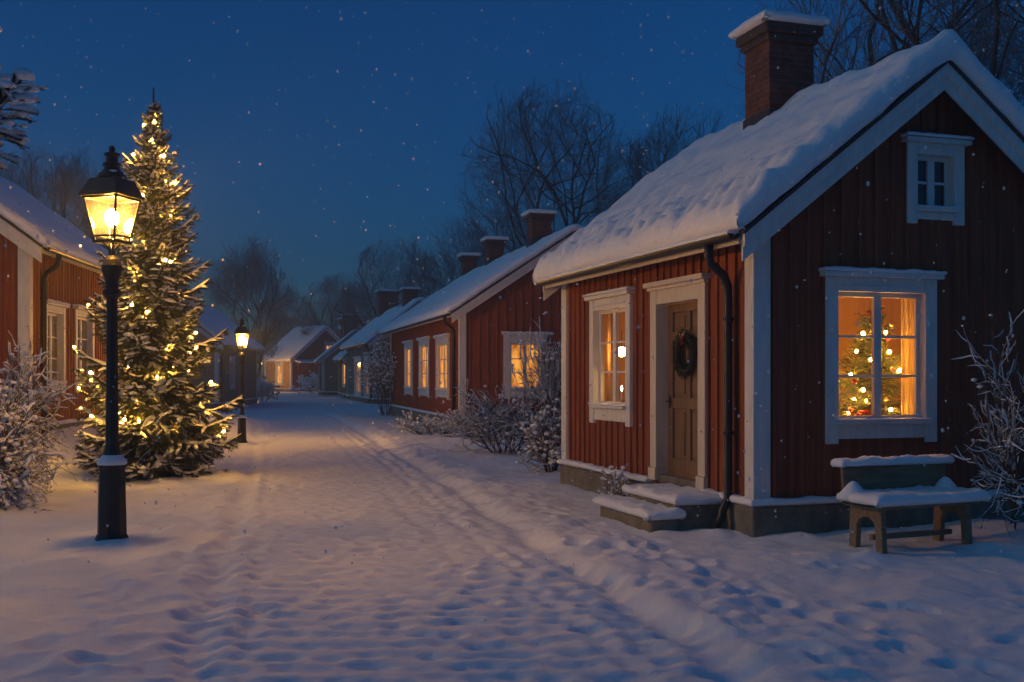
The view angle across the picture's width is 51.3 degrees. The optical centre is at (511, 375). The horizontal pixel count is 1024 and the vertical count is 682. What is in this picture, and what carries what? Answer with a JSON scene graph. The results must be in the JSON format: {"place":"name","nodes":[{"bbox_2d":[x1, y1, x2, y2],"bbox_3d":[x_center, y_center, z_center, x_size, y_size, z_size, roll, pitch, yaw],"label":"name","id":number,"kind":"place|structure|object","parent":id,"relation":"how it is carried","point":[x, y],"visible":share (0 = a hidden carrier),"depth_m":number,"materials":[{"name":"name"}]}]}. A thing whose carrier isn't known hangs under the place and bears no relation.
{"place":"outdoors","nodes":[
{"label":"outdoors","id":0,"kind":"place"},
{"bbox_2d":[0,379,1023,681],"bbox_3d":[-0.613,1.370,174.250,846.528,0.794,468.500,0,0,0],"label":"ground","id":1,"kind":"structure","parent":0,"point":[310,537],"depth_m":8.48,"materials":[{"name":"white snow"}]},
{"bbox_2d":[0,26,48,174],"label":"spruce tree","id":2,"kind":"object","parent":1,"relation":"on","point":[11,85],"visible":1,"depth_m":7.01,"materials":[{"name":"green plant"}]},
{"bbox_2d":[0,380,67,511],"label":"shrub","id":3,"kind":"object","parent":1,"relation":"on","point":[17,472],"visible":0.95,"depth_m":12.73,"materials":[{"name":"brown plant"}]},
{"bbox_2d":[0,326,87,499],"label":"shrub","id":4,"kind":"object","parent":1,"relation":"on","point":[43,402],"visible":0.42,"depth_m":14.77,"materials":[{"name":"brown plant"}]},
{"bbox_2d":[0,140,110,249],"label":"bare tree","id":5,"kind":"object","parent":1,"relation":"on","point":[26,186],"visible":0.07,"depth_m":45.18,"materials":[{"name":"brown plant"}]},
{"bbox_2d":[0,176,123,433],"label":"cottage","id":6,"kind":"structure","parent":1,"relation":"on","point":[51,273],"depth_m":19.86,"materials":[{"name":"red painted wood boards"},{"name":"white painted wood trim"},{"name":"snow"}]},
{"bbox_2d":[47,298,70,392],"bbox_3d":[-8.571,-0.531,19.933,0.255,1.731,1.378,0,0,-7],"label":"window","id":7,"kind":"structure","parent":6,"relation":"in","point":[56,310],"depth_m":20.29,"materials":[{"name":"white paint"}]},
{"bbox_2d":[73,304,97,389],"bbox_3d":[-8.812,-0.563,21.918,0.254,1.723,1.514,0,0,-7],"label":"window","id":8,"kind":"structure","parent":6,"relation":"in","point":[84,337],"depth_m":22.11,"materials":[{"name":"white paint"}]},
{"bbox_2d":[27,145,150,263],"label":"bare tree","id":9,"kind":"object","parent":1,"relation":"on","point":[67,176],"visible":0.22,"depth_m":42.47,"materials":[{"name":"brown plant"}]},
{"bbox_2d":[78,145,144,540],"bbox_3d":[-3.900,-0.217,10.400,0.433,4.045,0.433,0,0,17],"label":"street lamp","id":10,"kind":"object","parent":1,"relation":"on","point":[109,183],"visible":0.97,"depth_m":10.34,"materials":[{"name":"black metal"}]},
{"bbox_2d":[70,88,244,482],"bbox_3d":[-5.687,-1.230,17.224,2.740,6.806,2.877,0,0,-23],"label":"christmas tree","id":11,"kind":"object","parent":1,"relation":"on","point":[156,441],"visible":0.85,"depth_m":16.83,"materials":[{"name":"green plant"}]},
{"bbox_2d":[73,121,224,431],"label":"fairy lights","id":12,"kind":"object","parent":11,"relation":"attached to","point":[90,372],"visible":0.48,"depth_m":16.77,"materials":[{"name":"yellow"}]},
{"bbox_2d":[137,300,264,408],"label":"cottage","id":13,"kind":"structure","parent":1,"relation":"on","point":[222,369],"depth_m":54.40,"materials":[{"name":"painted wood boards"},{"name":"white paint"},{"name":"snow"}]},
{"bbox_2d":[230,356,236,389],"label":"window","id":14,"kind":"structure","parent":13,"relation":"in","point":[232,358],"depth_m":55.39,"materials":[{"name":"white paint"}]},
{"bbox_2d":[234,318,249,442],"bbox_3d":[-6.610,0.187,26.108,0.342,3.196,0.342,0,0,-8],"label":"street lamp","id":15,"kind":"object","parent":1,"relation":"on","point":[241,329],"visible":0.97,"depth_m":26.05,"materials":[{"name":"black metal"}]},
{"bbox_2d":[201,250,286,358],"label":"bare tree","id":16,"kind":"object","parent":1,"relation":"on","point":[259,296],"visible":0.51,"depth_m":100.09,"materials":[{"name":"brown plant"}]},
{"bbox_2d":[204,235,299,378],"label":"bare tree","id":17,"kind":"object","parent":1,"relation":"on","point":[262,336],"visible":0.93,"depth_m":76.48,"materials":[{"name":"brown plant"}]},
{"bbox_2d":[257,375,280,402],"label":"shrub","id":18,"kind":"object","parent":1,"relation":"on","point":[264,388],"visible":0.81,"depth_m":64.11,"materials":[{"name":"white plant"}]},
{"bbox_2d":[250,283,319,350],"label":"bare tree","id":19,"kind":"object","parent":1,"relation":"on","point":[288,324],"visible":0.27,"depth_m":116.81,"materials":[{"name":"brown plant"}]},
{"bbox_2d":[262,325,338,391],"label":"cottage","id":20,"kind":"structure","parent":1,"relation":"on","point":[289,364],"depth_m":107.48,"materials":[{"name":"red painted wood boards"},{"name":"white paint"},{"name":"snow"}]},
{"bbox_2d":[274,362,283,385],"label":"window","id":21,"kind":"structure","parent":20,"relation":"in","point":[278,365],"depth_m":107.29,"materials":[{"name":"glass"}]},
{"bbox_2d":[324,342,335,351],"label":"window","id":22,"kind":"structure","parent":20,"relation":"in","point":[325,348],"depth_m":108.82,"materials":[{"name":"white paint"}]},
{"bbox_2d":[287,370,318,393],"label":"shrub","id":23,"kind":"object","parent":1,"relation":"on","point":[308,382],"visible":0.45,"depth_m":96.18,"materials":[{"name":"white plant"}]},
{"bbox_2d":[301,298,346,337],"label":"bare tree","id":24,"kind":"object","parent":1,"relation":"on","point":[327,318],"visible":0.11,"depth_m":127.07,"materials":[{"name":"brown plant"}]},
{"bbox_2d":[291,271,376,346],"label":"bare tree","id":25,"kind":"object","parent":1,"relation":"on","point":[331,287],"visible":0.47,"depth_m":109.71,"materials":[{"name":"brown plant"}]},
{"bbox_2d":[314,314,360,395],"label":"cottage","id":26,"kind":"structure","parent":1,"relation":"on","point":[328,375],"depth_m":86.08,"materials":[{"name":"painted wood boards"},{"name":"snow"},{"name":"brick"}]},
{"bbox_2d":[333,350,347,398],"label":"cottage","id":27,"kind":"structure","parent":1,"relation":"on","point":[341,358],"depth_m":78.34,"materials":[{"name":"wood"}]},
{"bbox_2d":[342,360,345,387],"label":"window","id":28,"kind":"structure","parent":27,"relation":"in","point":[343,365],"depth_m":78.34,"materials":[{"name":"glass"}]},
{"bbox_2d":[349,328,396,415],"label":"shrub","id":29,"kind":"object","parent":1,"relation":"on","point":[375,370],"visible":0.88,"depth_m":43.70,"materials":[{"name":"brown plant"}]},
{"bbox_2d":[340,287,425,403],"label":"cottage","id":30,"kind":"structure","parent":1,"relation":"on","point":[358,341],"depth_m":66.09,"materials":[{"name":"wood"}]},
{"bbox_2d":[353,356,361,395],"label":"window","id":31,"kind":"structure","parent":30,"relation":"in","point":[358,359],"depth_m":68.21,"materials":[{"name":"white paint"}]},
{"bbox_2d":[362,355,369,397],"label":"window","id":32,"kind":"structure","parent":30,"relation":"in","point":[365,393],"depth_m":64.13,"materials":[{"name":"white paint"}]},
{"bbox_2d":[334,237,448,335],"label":"bare tree","id":33,"kind":"object","parent":1,"relation":"on","point":[347,297],"visible":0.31,"depth_m":83.18,"materials":[{"name":"brown plant"}]},
{"bbox_2d":[388,408,475,436],"bbox_3d":[-2.144,1.442,29.473,2.474,1.174,2.383,0,0,-40],"label":"shrub","id":34,"kind":"object","parent":1,"relation":"on","point":[429,426],"visible":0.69,"depth_m":29.18,"materials":[{"name":"white plant"}]},
{"bbox_2d":[390,211,490,307],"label":"bare tree","id":35,"kind":"object","parent":1,"relation":"on","point":[446,271],"visible":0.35,"depth_m":66.14,"materials":[{"name":"brown plant"}]},
{"bbox_2d":[379,209,582,432],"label":"cottage","id":36,"kind":"structure","parent":1,"relation":"on","point":[471,322],"depth_m":30.94,"materials":[{"name":"wood"}]},
{"bbox_2d":[402,340,412,395],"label":"window","id":37,"kind":"structure","parent":36,"relation":"in","point":[408,345],"depth_m":40.06,"materials":[{"name":"white paint"}]},
{"bbox_2d":[416,336,429,397],"bbox_3d":[-2.968,-0.275,36.301,0.254,2.060,2.229,0,0,-14],"label":"window","id":38,"kind":"structure","parent":36,"relation":"in","point":[423,342],"depth_m":36.76,"materials":[{"name":"white paint"}]},
{"bbox_2d":[433,333,449,399],"bbox_3d":[-2.134,-0.268,33.001,0.253,2.014,2.299,0,0,-14],"label":"window","id":39,"kind":"structure","parent":36,"relation":"in","point":[442,341],"depth_m":33.24,"materials":[{"name":"white paint"}]},
{"bbox_2d":[501,331,548,398],"bbox_3d":[0.387,-0.287,30.795,1.436,1.953,0.254,0,0,-14],"label":"window","id":40,"kind":"structure","parent":36,"relation":"in","point":[510,351],"depth_m":30.77,"materials":[{"name":"white paint"}]},
{"bbox_2d":[437,376,554,453],"bbox_3d":[-0.130,0.819,22.812,2.929,1.828,2.872,0,0,0],"label":"shrub","id":41,"kind":"object","parent":1,"relation":"on","point":[504,422],"visible":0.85,"depth_m":22.44,"materials":[{"name":"brown plant"}]},
{"bbox_2d":[511,297,560,422],"bbox_3d":[0.944,0.036,22.402,2.100,3.399,1.814,0,0,32],"label":"shrub","id":42,"kind":"object","parent":1,"relation":"on","point":[551,379],"visible":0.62,"depth_m":22.27,"materials":[{"name":"brown plant"}]},
{"bbox_2d":[515,398,560,471],"bbox_3d":[0.648,1.157,18.578,1.134,1.524,1.359,0,0,38],"label":"shrub","id":43,"kind":"object","parent":1,"relation":"on","point":[544,445],"visible":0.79,"depth_m":18.36,"materials":[{"name":"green plant"}]},
{"bbox_2d":[450,72,657,271],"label":"bare tree","id":44,"kind":"object","parent":1,"relation":"on","point":[510,215],"visible":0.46,"depth_m":49.90,"materials":[{"name":"brown plant"}]},
{"bbox_2d":[597,465,629,496],"bbox_3d":[1.288,1.452,13.567,0.446,0.652,0.717,0,0,0],"label":"shrub","id":45,"kind":"object","parent":1,"relation":"on","point":[615,484],"visible":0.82,"depth_m":13.48,"materials":[{"name":"white plant"}]},
{"bbox_2d":[609,100,736,206],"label":"bare tree","id":46,"kind":"object","parent":1,"relation":"on","point":[656,146],"visible":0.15,"depth_m":50.35,"materials":[{"name":"brown plant"}]},
{"bbox_2d":[532,9,1023,536],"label":"cottage","id":47,"kind":"structure","parent":1,"relation":"on","point":[778,235],"depth_m":11.57,"materials":[{"name":"wood"}]},
{"bbox_2d":[582,286,634,426],"bbox_3d":[1.404,-0.245,14.458,0.369,1.829,1.536,0,0,-18],"label":"window","id":48,"kind":"structure","parent":47,"relation":"in","point":[610,302],"depth_m":14.53,"materials":[{"name":"white paint"}]},
{"bbox_2d":[619,331,624,356],"bbox_3d":[1.555,-0.445,15.117,0.140,0.370,0.140,0,0,0],"label":"pendant lamp","id":49,"kind":"object","parent":47,"relation":"hanging from","point":[621,351],"visible":0.69,"depth_m":15.07,"materials":[{"name":"white metal"}]},
{"bbox_2d":[619,386,624,401],"bbox_3d":[1.499,0.278,14.598,0.244,0.263,0.254,0,0,0],"label":"candle holder","id":50,"kind":"object","parent":47,"relation":"on","point":[621,395],"visible":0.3,"depth_m":14.59,"materials":[{"name":"white metal"}]},
{"bbox_2d":[666,301,697,478],"bbox_3d":[2.055,0.172,12.537,0.119,2.055,1.056,0,0,-18],"label":"door","id":51,"kind":"structure","parent":47,"relation":"in","point":[682,401],"depth_m":12.68,"materials":[{"name":"brown wood"}]},
{"bbox_2d":[671,327,696,380],"bbox_3d":[2.014,-0.247,12.483,0.128,0.638,0.627,0,0,-18],"label":"wreath","id":52,"kind":"object","parent":47,"relation":"attached to","point":[683,337],"visible":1,"depth_m":12.45,"materials":[{"name":"green plant"}]},
{"bbox_2d":[839,306,900,415],"bbox_3d":[4.262,0.427,12.399,1.689,2.507,1.934,0,0,0],"label":"christmas tree","id":53,"kind":"object","parent":47,"relation":"in","point":[863,406],"visible":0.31,"depth_m":12.25,"materials":[{"name":"green plant"}]},
{"bbox_2d":[848,331,900,412],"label":"fairy lights","id":54,"kind":"object","parent":53,"relation":"attached to","point":[889,351],"visible":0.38,"depth_m":12.18,"materials":[{"name":"yellow"}]},
{"bbox_2d":[818,266,946,443],"bbox_3d":[3.902,-0.203,11.411,1.526,1.866,0.370,0,0,-18],"label":"window","id":55,"kind":"structure","parent":47,"relation":"in","point":[916,288],"depth_m":11.39,"materials":[{"name":"white paint"}]},
{"bbox_2d":[900,131,974,225],"bbox_3d":[4.571,-2.118,11.566,0.873,0.977,0.253,0,0,-18],"label":"window","id":56,"kind":"structure","parent":47,"relation":"in","point":[935,163],"depth_m":11.58,"materials":[{"name":"white paint"}]},
{"bbox_2d":[814,0,898,82],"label":"bare tree","id":57,"kind":"object","parent":1,"relation":"on","point":[849,45],"visible":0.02,"depth_m":28.26,"materials":[{"name":"brown plant"}]},
{"bbox_2d":[725,0,1023,116],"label":"bare tree","id":58,"kind":"object","parent":1,"relation":"on","point":[910,34],"visible":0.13,"depth_m":21.13,"materials":[{"name":"brown plant"}]},
{"bbox_2d":[830,454,991,553],"bbox_3d":[3.807,1.226,10.157,1.440,0.909,0.648,0,0,-23],"label":"bench","id":59,"kind":"object","parent":1,"relation":"on","point":[919,481],"visible":0.96,"depth_m":10.15,"materials":[{"name":"brown wood"}]},
{"bbox_2d":[859,0,1023,105],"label":"bare tree","id":60,"kind":"object","parent":1,"relation":"on","point":[1016,96],"visible":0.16,"depth_m":24.60,"materials":[{"name":"brown plant"}]},
{"bbox_2d":[943,301,1023,536],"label":"shrub","id":61,"kind":"object","parent":1,"relation":"on","point":[1009,426],"visible":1,"depth_m":10.57,"materials":[{"name":"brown plant"}]},
{"bbox_2d":[0,0,1023,378],"label":"sky","id":62,"kind":"structure","parent":0,"point":[324,131],"materials":[{"name":"blue"}]}
]}

